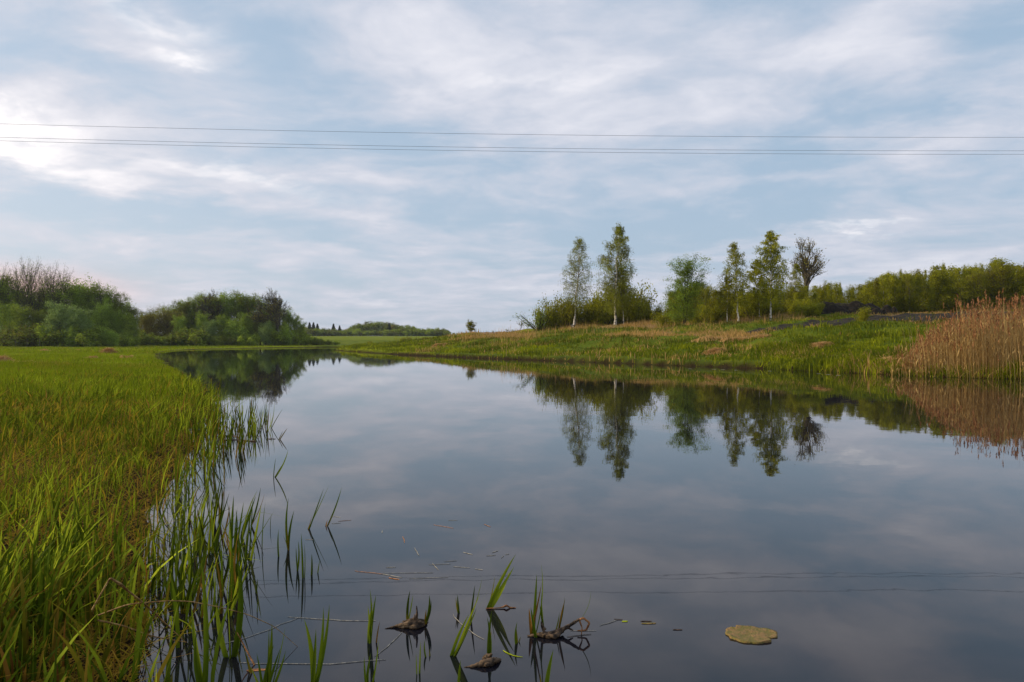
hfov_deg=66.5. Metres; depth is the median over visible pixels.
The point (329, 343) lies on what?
bush
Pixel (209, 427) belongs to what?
iris tuft
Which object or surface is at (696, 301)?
young birch
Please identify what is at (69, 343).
bush
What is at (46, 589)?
iris leaves
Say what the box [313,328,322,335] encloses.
bush
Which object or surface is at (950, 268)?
young birch
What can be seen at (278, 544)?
iris shoot
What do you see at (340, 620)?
floating stalk
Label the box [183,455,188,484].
iris tuft
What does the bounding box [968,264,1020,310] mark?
young birch
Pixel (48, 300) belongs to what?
leafy tree
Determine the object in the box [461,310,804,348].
dry weeds
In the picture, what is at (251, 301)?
leafy tree
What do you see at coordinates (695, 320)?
bush
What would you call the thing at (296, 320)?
leafy tree
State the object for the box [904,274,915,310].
young birch
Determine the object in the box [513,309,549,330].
bush
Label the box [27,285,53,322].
leafy tree
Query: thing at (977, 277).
young birch
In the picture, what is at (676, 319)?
bush
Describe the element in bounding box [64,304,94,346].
leafy tree
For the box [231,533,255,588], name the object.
iris tuft
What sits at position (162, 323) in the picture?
leafy tree
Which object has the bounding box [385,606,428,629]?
rootstock
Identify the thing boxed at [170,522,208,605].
iris tuft
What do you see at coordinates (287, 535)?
iris shoot
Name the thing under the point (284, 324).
leafy tree
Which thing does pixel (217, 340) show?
bush
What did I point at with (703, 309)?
bush
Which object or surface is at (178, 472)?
iris tuft
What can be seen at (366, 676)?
iris shoot
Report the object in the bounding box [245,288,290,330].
bare tree
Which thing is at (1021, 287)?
young birch
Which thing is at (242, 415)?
iris tuft
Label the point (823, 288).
young birch
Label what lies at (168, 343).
bush
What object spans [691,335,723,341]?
dry grass heap
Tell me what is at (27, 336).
bush
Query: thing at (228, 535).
iris tuft
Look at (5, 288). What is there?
leafy tree
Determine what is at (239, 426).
iris tuft
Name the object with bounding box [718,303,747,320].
bush
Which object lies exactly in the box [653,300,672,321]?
bush
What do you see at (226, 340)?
bush
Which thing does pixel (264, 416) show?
iris tuft
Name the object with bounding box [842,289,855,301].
young birch
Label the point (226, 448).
iris tuft
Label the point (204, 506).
iris tuft
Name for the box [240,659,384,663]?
floating stalk
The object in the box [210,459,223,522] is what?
iris tuft
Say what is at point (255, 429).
iris tuft
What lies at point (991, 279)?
young birch
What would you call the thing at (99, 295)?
alder tree
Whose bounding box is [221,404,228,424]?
iris tuft
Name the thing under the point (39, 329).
bush
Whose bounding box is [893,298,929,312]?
bush
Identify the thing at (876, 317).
ploughed field
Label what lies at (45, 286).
alder tree
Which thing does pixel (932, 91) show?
sky
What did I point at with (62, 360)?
meadow grass
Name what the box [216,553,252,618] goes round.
iris tuft
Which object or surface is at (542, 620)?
iris shoot
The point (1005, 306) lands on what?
bush
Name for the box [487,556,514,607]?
iris shoot
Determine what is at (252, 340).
bush
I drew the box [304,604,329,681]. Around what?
iris shoot
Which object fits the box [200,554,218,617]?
iris tuft
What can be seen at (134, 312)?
leafy tree
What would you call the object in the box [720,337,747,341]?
dry grass heap
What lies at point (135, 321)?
leafy tree
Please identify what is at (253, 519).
iris shoot
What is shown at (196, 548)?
iris tuft
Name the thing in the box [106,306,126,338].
leafy tree
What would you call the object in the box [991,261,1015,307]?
young birch
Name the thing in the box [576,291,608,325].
bush
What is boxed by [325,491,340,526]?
iris shoot
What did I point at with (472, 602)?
iris shoot
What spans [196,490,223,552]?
iris tuft
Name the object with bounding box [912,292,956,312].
bush
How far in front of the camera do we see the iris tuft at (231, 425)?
11.72 m
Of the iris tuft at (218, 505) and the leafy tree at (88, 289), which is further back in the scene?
the leafy tree at (88, 289)
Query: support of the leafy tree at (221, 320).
on the ground at (348, 340)
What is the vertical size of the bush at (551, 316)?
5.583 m
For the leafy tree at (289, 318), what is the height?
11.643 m
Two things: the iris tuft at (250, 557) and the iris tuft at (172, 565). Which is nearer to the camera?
the iris tuft at (172, 565)
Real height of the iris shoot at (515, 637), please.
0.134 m
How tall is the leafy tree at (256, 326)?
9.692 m
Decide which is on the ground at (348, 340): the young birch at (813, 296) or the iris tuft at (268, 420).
the young birch at (813, 296)
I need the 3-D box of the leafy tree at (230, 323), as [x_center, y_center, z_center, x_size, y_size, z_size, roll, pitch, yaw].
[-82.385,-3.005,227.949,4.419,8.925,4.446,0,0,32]
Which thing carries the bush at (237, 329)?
on the ground at (348, 340)
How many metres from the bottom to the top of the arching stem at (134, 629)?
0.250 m
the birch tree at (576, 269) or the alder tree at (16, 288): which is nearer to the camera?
the birch tree at (576, 269)
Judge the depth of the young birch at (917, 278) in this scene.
112.96 m
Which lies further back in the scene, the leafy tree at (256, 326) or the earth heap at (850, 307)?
the leafy tree at (256, 326)
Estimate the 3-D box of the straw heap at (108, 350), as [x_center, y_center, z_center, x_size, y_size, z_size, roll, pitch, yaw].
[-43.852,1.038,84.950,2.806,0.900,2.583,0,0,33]
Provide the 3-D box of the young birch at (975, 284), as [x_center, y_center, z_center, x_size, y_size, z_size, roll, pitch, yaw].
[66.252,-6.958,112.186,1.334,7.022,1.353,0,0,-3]
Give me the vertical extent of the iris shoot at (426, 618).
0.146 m
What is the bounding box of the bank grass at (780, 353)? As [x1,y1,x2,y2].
[336,308,1023,378]
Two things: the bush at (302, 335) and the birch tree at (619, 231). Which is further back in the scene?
the bush at (302, 335)
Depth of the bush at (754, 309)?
99.59 m
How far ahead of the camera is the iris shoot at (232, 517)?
5.19 m
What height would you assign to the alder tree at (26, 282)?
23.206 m
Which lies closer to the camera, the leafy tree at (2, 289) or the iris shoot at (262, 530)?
the iris shoot at (262, 530)
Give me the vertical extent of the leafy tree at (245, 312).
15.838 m
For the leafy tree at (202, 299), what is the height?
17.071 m
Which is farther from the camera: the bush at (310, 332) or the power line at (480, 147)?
the bush at (310, 332)
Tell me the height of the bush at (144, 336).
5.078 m
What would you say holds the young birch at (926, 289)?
on the ground at (348, 340)
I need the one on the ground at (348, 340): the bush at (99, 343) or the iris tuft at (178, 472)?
the bush at (99, 343)
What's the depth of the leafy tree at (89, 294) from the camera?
200.70 m
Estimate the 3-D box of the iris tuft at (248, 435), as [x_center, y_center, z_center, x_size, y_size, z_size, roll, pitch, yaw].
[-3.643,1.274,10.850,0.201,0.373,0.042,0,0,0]
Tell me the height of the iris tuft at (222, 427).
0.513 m
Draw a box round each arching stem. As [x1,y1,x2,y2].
[91,578,184,641]
[97,619,186,642]
[98,600,297,646]
[237,632,254,664]
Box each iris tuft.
[158,532,203,608]
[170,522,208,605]
[171,511,203,574]
[172,480,202,535]
[176,453,184,496]
[176,517,199,582]
[177,453,186,489]
[179,524,201,613]
[182,546,206,605]
[183,431,190,456]
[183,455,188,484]
[188,435,203,463]
[188,469,212,521]
[191,410,199,445]
[193,494,208,550]
[195,500,215,541]
[195,529,206,577]
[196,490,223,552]
[198,485,209,534]
[199,433,219,468]
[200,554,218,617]
[206,410,214,439]
[206,454,213,491]
[207,506,219,553]
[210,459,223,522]
[211,483,219,521]
[211,549,225,613]
[212,411,218,435]
[212,434,220,467]
[212,473,229,538]
[212,523,241,594]
[213,426,227,456]
[215,503,238,586]
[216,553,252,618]
[219,414,226,438]
[219,422,226,447]
[220,526,237,577]
[220,531,241,594]
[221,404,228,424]
[222,416,231,451]
[223,504,244,551]
[228,528,248,611]
[229,409,235,434]
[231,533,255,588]
[234,507,247,550]
[236,407,246,424]
[236,501,269,561]
[237,408,242,438]
[237,424,241,454]
[238,413,245,451]
[244,424,252,442]
[247,415,256,435]
[249,417,260,439]
[257,411,264,429]
[261,401,267,426]
[265,403,272,430]
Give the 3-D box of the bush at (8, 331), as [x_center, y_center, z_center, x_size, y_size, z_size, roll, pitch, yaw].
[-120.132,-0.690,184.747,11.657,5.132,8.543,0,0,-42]
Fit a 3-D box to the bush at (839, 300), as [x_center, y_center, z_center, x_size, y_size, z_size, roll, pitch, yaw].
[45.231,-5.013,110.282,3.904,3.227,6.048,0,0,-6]
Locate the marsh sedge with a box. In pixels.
[0,365,277,681]
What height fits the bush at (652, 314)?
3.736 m
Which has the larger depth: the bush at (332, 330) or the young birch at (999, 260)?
the bush at (332, 330)
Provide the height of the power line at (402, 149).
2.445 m
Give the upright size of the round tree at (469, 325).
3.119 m
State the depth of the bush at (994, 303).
110.33 m
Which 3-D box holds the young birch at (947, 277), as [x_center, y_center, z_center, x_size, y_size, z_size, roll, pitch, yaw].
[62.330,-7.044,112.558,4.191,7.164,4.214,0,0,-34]
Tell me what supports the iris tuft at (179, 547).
in the water
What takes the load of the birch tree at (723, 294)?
on the ground at (348, 340)
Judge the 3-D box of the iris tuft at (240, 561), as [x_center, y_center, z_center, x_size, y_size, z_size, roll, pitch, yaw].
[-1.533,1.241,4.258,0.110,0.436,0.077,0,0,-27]
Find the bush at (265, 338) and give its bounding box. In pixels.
[258,320,275,344]
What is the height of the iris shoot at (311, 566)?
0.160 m
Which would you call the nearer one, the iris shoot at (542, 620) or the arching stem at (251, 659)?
the arching stem at (251, 659)
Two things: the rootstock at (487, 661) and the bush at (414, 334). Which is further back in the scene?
the bush at (414, 334)
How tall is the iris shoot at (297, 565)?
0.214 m
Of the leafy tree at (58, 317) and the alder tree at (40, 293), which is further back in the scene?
the alder tree at (40, 293)
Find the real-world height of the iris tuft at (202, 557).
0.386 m
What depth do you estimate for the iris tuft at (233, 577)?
4.08 m
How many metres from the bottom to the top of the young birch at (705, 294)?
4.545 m
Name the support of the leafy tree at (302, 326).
on the ground at (348, 340)
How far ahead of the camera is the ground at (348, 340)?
45.43 m
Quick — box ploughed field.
[747,311,1023,333]
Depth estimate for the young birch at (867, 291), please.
110.74 m
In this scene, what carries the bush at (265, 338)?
on the ground at (348, 340)
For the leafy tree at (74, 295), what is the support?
on the ground at (348, 340)
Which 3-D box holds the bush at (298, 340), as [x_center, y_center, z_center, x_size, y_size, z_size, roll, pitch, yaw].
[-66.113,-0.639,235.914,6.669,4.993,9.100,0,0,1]
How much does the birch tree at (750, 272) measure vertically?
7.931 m
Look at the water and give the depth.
6.17 m
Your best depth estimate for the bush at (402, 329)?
557.44 m
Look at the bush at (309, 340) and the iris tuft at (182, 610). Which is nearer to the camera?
the iris tuft at (182, 610)
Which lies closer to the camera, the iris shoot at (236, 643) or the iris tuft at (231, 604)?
the iris shoot at (236, 643)
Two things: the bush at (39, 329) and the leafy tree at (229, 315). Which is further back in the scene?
the leafy tree at (229, 315)
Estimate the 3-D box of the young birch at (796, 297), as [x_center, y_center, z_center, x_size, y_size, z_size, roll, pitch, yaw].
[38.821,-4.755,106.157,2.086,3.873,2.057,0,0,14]
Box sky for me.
[0,0,1023,334]
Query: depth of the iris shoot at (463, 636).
3.48 m
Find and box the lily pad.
[725,625,777,643]
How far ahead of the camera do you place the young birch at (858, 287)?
118.92 m
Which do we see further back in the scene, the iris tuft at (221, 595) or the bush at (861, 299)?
the bush at (861, 299)
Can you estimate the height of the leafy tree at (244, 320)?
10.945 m
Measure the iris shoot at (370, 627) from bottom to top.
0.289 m
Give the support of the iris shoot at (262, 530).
on the water
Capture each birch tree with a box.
[560,236,598,326]
[593,222,638,324]
[607,269,635,324]
[715,241,755,319]
[715,275,739,321]
[745,259,771,317]
[748,230,793,318]
[783,263,807,301]
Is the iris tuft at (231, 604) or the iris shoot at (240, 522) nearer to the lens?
the iris tuft at (231, 604)
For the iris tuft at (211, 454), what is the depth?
8.66 m
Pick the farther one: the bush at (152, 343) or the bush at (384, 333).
the bush at (384, 333)
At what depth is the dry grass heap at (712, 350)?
49.75 m
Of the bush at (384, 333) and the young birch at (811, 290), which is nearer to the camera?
the young birch at (811, 290)
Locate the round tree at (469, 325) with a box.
[465,319,475,331]
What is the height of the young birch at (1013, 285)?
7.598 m
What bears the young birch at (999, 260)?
on the ground at (348, 340)
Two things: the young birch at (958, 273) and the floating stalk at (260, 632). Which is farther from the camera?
the young birch at (958, 273)
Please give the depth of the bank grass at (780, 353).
57.39 m
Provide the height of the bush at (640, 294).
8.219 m
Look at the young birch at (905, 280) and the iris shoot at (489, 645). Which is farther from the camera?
the young birch at (905, 280)
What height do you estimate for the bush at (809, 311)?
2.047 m
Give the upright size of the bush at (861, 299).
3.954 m
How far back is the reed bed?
31.80 m
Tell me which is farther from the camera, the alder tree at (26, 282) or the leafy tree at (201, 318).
the leafy tree at (201, 318)
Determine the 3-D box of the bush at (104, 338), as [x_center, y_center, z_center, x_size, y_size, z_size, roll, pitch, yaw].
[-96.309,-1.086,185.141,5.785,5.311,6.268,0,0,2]
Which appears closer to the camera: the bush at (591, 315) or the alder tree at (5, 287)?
the bush at (591, 315)
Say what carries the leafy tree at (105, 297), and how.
on the ground at (348, 340)
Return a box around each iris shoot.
[191,560,212,681]
[216,558,243,657]
[226,497,237,552]
[238,503,243,538]
[240,499,254,537]
[241,536,246,564]
[242,642,251,673]
[248,488,263,524]
[251,627,285,681]
[262,508,264,547]
[273,452,287,476]
[277,529,278,556]
[283,498,293,549]
[296,542,299,570]
[301,536,304,577]
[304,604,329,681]
[308,486,328,528]
[311,556,312,574]
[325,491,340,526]
[364,641,378,681]
[367,592,375,643]
[406,592,412,618]
[416,641,420,673]
[424,596,430,623]
[450,585,483,656]
[456,595,459,612]
[457,660,460,681]
[470,587,474,618]
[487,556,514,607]
[487,612,491,653]
[514,624,520,643]
[529,566,542,633]
[531,610,536,637]
[539,594,543,624]
[540,652,552,681]
[558,598,564,627]
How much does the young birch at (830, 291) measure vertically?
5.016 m
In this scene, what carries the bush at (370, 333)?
on the ground at (348, 340)
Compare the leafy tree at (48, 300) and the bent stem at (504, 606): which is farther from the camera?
the leafy tree at (48, 300)
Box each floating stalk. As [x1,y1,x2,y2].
[209,616,300,648]
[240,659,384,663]
[295,617,375,620]
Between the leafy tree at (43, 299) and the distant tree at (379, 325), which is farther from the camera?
the distant tree at (379, 325)
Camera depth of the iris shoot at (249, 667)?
3.32 m
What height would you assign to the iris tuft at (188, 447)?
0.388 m
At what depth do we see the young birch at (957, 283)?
110.00 m
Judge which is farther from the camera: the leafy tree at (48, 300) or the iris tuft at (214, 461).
the leafy tree at (48, 300)
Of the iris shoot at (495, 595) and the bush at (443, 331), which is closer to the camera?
the iris shoot at (495, 595)
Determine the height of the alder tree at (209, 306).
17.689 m
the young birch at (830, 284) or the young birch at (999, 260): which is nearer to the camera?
the young birch at (999, 260)
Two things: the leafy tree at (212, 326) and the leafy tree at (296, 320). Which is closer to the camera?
the leafy tree at (212, 326)
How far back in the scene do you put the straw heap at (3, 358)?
47.82 m
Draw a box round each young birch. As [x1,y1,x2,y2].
[690,291,700,313]
[696,283,718,305]
[699,289,713,318]
[703,288,710,313]
[707,290,721,315]
[774,294,790,311]
[791,289,802,302]
[793,293,801,303]
[795,283,808,301]
[809,292,818,302]
[810,283,819,295]
[812,286,827,301]
[821,283,828,301]
[822,280,838,288]
[826,284,831,301]
[832,283,844,302]
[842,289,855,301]
[849,288,858,301]
[855,284,863,299]
[861,280,875,304]
[872,277,886,303]
[876,274,891,307]
[888,275,905,311]
[896,270,920,310]
[901,271,920,310]
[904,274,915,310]
[911,274,925,300]
[920,274,926,297]
[920,280,940,300]
[926,270,949,301]
[927,264,950,284]
[927,273,935,310]
[932,267,957,307]
[938,273,949,295]
[945,274,981,310]
[946,263,959,273]
[948,268,955,298]
[952,265,967,284]
[954,278,966,311]
[957,268,993,310]
[958,274,979,305]
[962,266,976,291]
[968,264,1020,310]
[970,269,976,308]
[972,267,994,303]
[975,263,1000,300]
[984,267,997,298]
[987,257,1009,294]
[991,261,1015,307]
[997,264,1017,302]
[1009,271,1015,303]
[1013,265,1023,303]
[1014,269,1023,307]
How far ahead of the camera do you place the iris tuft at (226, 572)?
4.46 m
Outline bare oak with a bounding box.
[789,237,829,289]
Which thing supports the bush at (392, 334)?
on the ground at (348, 340)
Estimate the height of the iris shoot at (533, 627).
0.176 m
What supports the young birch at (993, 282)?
on the ground at (348, 340)
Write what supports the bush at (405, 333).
on the ground at (348, 340)
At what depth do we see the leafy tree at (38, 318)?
188.60 m
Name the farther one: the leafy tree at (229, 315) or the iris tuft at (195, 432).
the leafy tree at (229, 315)
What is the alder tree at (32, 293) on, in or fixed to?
on the ground at (348, 340)
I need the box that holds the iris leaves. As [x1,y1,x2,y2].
[0,496,230,681]
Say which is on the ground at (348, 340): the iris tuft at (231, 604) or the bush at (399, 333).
the bush at (399, 333)
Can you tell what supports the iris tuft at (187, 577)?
in the water
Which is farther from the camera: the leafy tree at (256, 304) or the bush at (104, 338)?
the leafy tree at (256, 304)
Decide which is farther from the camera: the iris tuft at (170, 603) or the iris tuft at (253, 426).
the iris tuft at (253, 426)
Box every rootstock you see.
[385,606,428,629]
[464,653,500,667]
[527,618,579,638]
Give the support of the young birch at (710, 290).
on the ground at (348, 340)
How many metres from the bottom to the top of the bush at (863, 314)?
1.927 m
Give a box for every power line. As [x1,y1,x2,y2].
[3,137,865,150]
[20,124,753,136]
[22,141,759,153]
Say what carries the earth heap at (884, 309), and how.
on the ground at (348, 340)
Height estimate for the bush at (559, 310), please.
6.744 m
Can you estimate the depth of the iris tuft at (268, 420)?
12.36 m
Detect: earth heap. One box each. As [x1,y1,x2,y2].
[812,301,880,314]
[870,304,898,314]
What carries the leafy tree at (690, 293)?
on the ground at (348, 340)
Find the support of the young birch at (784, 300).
on the ground at (348, 340)
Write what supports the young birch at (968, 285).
on the ground at (348, 340)
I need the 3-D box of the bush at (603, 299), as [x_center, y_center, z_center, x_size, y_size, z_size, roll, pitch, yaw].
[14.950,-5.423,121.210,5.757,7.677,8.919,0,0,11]
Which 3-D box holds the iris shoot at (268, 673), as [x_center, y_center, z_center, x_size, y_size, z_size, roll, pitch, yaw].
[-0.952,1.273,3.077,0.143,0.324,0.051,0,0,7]
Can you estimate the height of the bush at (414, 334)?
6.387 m
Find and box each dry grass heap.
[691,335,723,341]
[701,347,726,354]
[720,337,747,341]
[748,334,771,340]
[807,341,832,347]
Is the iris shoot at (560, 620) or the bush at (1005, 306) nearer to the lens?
the iris shoot at (560, 620)
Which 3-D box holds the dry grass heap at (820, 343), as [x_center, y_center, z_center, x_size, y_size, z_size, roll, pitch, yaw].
[18.200,0.256,45.999,1.822,0.560,1.447,0,0,0]
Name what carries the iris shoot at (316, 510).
on the water
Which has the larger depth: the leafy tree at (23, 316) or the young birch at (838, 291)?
the leafy tree at (23, 316)
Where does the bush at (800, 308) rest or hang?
on the ground at (348, 340)
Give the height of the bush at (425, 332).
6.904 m
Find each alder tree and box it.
[0,265,17,322]
[3,258,42,324]
[3,261,34,318]
[13,257,50,322]
[32,260,51,324]
[32,266,64,312]
[38,264,68,316]
[48,265,76,311]
[89,280,107,320]
[192,289,228,325]
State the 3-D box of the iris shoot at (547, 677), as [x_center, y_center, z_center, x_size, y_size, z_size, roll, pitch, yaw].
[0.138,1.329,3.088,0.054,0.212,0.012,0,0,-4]
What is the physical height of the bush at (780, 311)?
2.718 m
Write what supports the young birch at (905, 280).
on the ground at (348, 340)
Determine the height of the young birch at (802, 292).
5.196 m
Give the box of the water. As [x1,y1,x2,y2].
[136,347,1023,681]
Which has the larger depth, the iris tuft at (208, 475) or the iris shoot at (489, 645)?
the iris tuft at (208, 475)
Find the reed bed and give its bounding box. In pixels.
[888,290,1023,378]
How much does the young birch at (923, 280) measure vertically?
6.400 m
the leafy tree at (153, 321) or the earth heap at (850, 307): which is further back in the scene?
the leafy tree at (153, 321)
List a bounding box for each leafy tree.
[0,273,16,330]
[0,278,15,331]
[0,278,39,332]
[0,296,23,334]
[6,303,37,332]
[25,308,49,328]
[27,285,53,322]
[39,284,68,325]
[40,299,77,345]
[48,276,93,333]
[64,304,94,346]
[70,276,98,315]
[77,283,107,327]
[83,281,118,333]
[89,299,115,335]
[104,288,128,333]
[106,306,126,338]
[113,298,137,344]
[120,304,143,334]
[127,316,141,339]
[135,312,152,333]
[138,304,162,336]
[148,306,171,344]
[153,305,179,335]
[165,308,187,332]
[169,298,192,330]
[169,313,187,335]
[178,295,204,331]
[181,297,198,331]
[193,310,210,331]
[194,292,210,326]
[199,319,218,345]
[206,291,233,335]
[213,289,246,331]
[214,313,227,335]
[224,316,234,329]
[225,289,256,321]
[229,294,256,327]
[234,312,255,333]
[241,293,264,330]
[248,297,269,344]
[249,314,264,343]
[259,302,284,344]
[273,307,292,332]
[279,310,296,331]
[281,322,291,332]
[288,315,303,332]
[297,321,308,334]
[658,253,711,323]
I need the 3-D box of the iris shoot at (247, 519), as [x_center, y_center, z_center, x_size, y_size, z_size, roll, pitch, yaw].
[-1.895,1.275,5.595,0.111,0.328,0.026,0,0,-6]
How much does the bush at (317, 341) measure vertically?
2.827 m
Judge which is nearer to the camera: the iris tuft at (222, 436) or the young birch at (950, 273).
the iris tuft at (222, 436)
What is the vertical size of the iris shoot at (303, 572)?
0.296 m
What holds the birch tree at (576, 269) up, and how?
on the ground at (348, 340)
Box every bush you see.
[0,323,61,346]
[0,327,16,346]
[34,322,70,346]
[58,324,103,346]
[62,324,80,346]
[79,339,104,346]
[93,326,115,346]
[106,329,119,346]
[118,332,136,346]
[127,335,141,346]
[138,330,164,345]
[144,337,157,345]
[151,331,186,345]
[157,336,169,345]
[166,325,210,345]
[177,331,187,345]
[209,335,228,345]
[218,319,249,345]
[222,336,239,344]
[228,330,249,345]
[238,331,260,345]
[258,320,275,344]
[267,328,303,345]
[277,325,294,345]
[288,332,304,344]
[294,331,306,344]
[302,332,316,344]
[305,328,315,335]
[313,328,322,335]
[313,338,328,344]
[321,328,339,335]
[324,339,333,344]
[326,329,342,335]
[340,329,350,335]
[341,328,361,335]
[362,330,375,335]
[378,329,390,335]
[386,329,398,335]
[389,329,403,335]
[399,329,420,335]
[400,328,419,335]
[403,328,420,335]
[415,327,431,335]
[430,328,449,335]
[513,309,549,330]
[529,299,565,328]
[538,291,584,327]
[541,293,579,328]
[574,295,593,326]
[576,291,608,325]
[588,292,623,324]
[593,287,625,323]
[600,280,657,323]
[600,283,632,324]
[621,293,652,323]
[644,298,655,322]
[648,307,654,321]
[650,309,678,326]
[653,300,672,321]
[665,310,688,325]
[687,311,708,323]
[691,301,710,321]
[693,303,728,323]
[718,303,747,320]
[732,291,778,318]
[760,294,780,315]
[773,304,789,314]
[782,298,804,314]
[790,304,806,316]
[800,295,818,307]
[804,302,823,316]
[809,301,826,314]
[818,295,845,302]
[851,305,870,320]
[855,290,897,307]
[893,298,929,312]
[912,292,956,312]
[930,292,966,312]
[979,295,1006,310]
[992,299,1011,310]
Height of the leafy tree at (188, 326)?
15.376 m
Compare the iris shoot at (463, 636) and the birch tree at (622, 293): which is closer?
the iris shoot at (463, 636)
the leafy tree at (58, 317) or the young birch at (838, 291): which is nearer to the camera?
the young birch at (838, 291)
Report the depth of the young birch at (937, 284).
111.29 m
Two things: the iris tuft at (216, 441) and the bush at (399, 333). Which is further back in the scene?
the bush at (399, 333)
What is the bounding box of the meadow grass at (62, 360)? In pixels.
[0,344,312,419]
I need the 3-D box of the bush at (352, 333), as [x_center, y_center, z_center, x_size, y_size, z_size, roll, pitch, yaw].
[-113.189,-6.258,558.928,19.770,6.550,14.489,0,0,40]
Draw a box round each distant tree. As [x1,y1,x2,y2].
[364,322,376,330]
[374,321,382,330]
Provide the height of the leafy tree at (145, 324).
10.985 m
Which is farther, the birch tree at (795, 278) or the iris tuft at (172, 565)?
the birch tree at (795, 278)
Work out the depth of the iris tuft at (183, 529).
5.67 m
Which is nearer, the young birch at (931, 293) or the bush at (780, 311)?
the bush at (780, 311)
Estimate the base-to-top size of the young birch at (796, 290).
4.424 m
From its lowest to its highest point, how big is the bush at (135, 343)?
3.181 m
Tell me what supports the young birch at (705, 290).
on the ground at (348, 340)
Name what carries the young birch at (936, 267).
on the ground at (348, 340)
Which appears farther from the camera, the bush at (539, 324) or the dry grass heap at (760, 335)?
the bush at (539, 324)
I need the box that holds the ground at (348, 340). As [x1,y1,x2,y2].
[0,314,1021,681]
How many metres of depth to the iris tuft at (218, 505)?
6.11 m
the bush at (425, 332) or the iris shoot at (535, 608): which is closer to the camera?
the iris shoot at (535, 608)
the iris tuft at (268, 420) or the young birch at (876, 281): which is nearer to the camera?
the iris tuft at (268, 420)
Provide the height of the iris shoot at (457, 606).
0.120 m
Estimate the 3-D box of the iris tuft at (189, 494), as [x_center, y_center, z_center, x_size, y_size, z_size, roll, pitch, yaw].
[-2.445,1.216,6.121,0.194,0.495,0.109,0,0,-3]
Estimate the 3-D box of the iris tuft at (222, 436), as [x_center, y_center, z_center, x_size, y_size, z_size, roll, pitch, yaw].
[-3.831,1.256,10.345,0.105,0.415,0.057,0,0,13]
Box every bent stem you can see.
[486,605,515,608]
[577,617,589,633]
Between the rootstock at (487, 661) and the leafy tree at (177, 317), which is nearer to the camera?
the rootstock at (487, 661)
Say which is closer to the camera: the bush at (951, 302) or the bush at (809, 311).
the bush at (809, 311)
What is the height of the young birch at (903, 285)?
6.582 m
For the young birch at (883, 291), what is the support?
on the ground at (348, 340)
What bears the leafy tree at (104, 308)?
on the ground at (348, 340)
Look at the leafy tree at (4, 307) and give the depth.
189.29 m
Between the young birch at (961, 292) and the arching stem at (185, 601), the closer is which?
the arching stem at (185, 601)
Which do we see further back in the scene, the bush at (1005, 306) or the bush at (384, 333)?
the bush at (384, 333)
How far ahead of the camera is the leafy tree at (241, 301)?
238.27 m
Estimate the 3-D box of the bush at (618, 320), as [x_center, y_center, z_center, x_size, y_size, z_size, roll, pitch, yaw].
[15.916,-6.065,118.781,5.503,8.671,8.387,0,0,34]
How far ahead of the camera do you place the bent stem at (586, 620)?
3.74 m
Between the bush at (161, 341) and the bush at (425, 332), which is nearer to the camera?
the bush at (161, 341)
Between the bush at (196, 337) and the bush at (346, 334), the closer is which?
the bush at (196, 337)
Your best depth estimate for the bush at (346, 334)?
556.38 m
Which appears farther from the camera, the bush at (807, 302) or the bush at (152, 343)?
the bush at (152, 343)
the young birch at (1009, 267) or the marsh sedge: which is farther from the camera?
the young birch at (1009, 267)
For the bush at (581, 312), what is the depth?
117.03 m
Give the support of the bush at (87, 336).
on the ground at (348, 340)
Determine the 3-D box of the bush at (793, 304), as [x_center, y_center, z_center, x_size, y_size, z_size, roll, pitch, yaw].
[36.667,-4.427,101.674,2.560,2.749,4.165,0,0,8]
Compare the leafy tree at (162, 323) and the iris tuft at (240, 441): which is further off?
the leafy tree at (162, 323)
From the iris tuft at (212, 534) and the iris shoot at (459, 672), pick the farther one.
the iris tuft at (212, 534)
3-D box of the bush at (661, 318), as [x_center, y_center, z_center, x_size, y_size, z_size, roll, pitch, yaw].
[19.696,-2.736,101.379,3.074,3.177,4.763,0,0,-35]
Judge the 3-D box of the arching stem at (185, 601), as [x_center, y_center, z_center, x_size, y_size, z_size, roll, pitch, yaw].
[-1.375,1.266,3.452,0.827,0.281,0.044,0,0,-17]
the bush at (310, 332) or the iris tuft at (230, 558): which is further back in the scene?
the bush at (310, 332)
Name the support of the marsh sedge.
on the ground at (348, 340)
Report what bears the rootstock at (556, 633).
on the water
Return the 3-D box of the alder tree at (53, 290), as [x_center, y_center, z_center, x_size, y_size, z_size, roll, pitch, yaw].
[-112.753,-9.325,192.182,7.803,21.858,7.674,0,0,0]
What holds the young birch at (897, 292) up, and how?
on the ground at (348, 340)
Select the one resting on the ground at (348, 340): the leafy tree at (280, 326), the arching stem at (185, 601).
the leafy tree at (280, 326)
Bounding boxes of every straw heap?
[0,354,11,360]
[98,347,118,353]
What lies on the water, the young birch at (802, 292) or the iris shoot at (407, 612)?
the iris shoot at (407, 612)
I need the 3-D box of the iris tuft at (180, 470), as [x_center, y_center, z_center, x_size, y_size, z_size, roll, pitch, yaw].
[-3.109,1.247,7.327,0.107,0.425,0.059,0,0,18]
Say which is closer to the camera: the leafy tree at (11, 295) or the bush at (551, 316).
the bush at (551, 316)
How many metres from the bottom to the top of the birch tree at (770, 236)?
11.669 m
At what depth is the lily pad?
3.73 m
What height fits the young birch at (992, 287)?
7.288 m
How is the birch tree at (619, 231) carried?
on the ground at (348, 340)
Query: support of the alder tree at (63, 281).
on the ground at (348, 340)
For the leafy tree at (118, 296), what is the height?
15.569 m
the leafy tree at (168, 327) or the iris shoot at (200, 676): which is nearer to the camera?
the iris shoot at (200, 676)
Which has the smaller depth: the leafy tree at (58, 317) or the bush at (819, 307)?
the bush at (819, 307)
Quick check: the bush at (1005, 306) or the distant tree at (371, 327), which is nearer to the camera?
the bush at (1005, 306)
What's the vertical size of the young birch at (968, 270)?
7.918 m

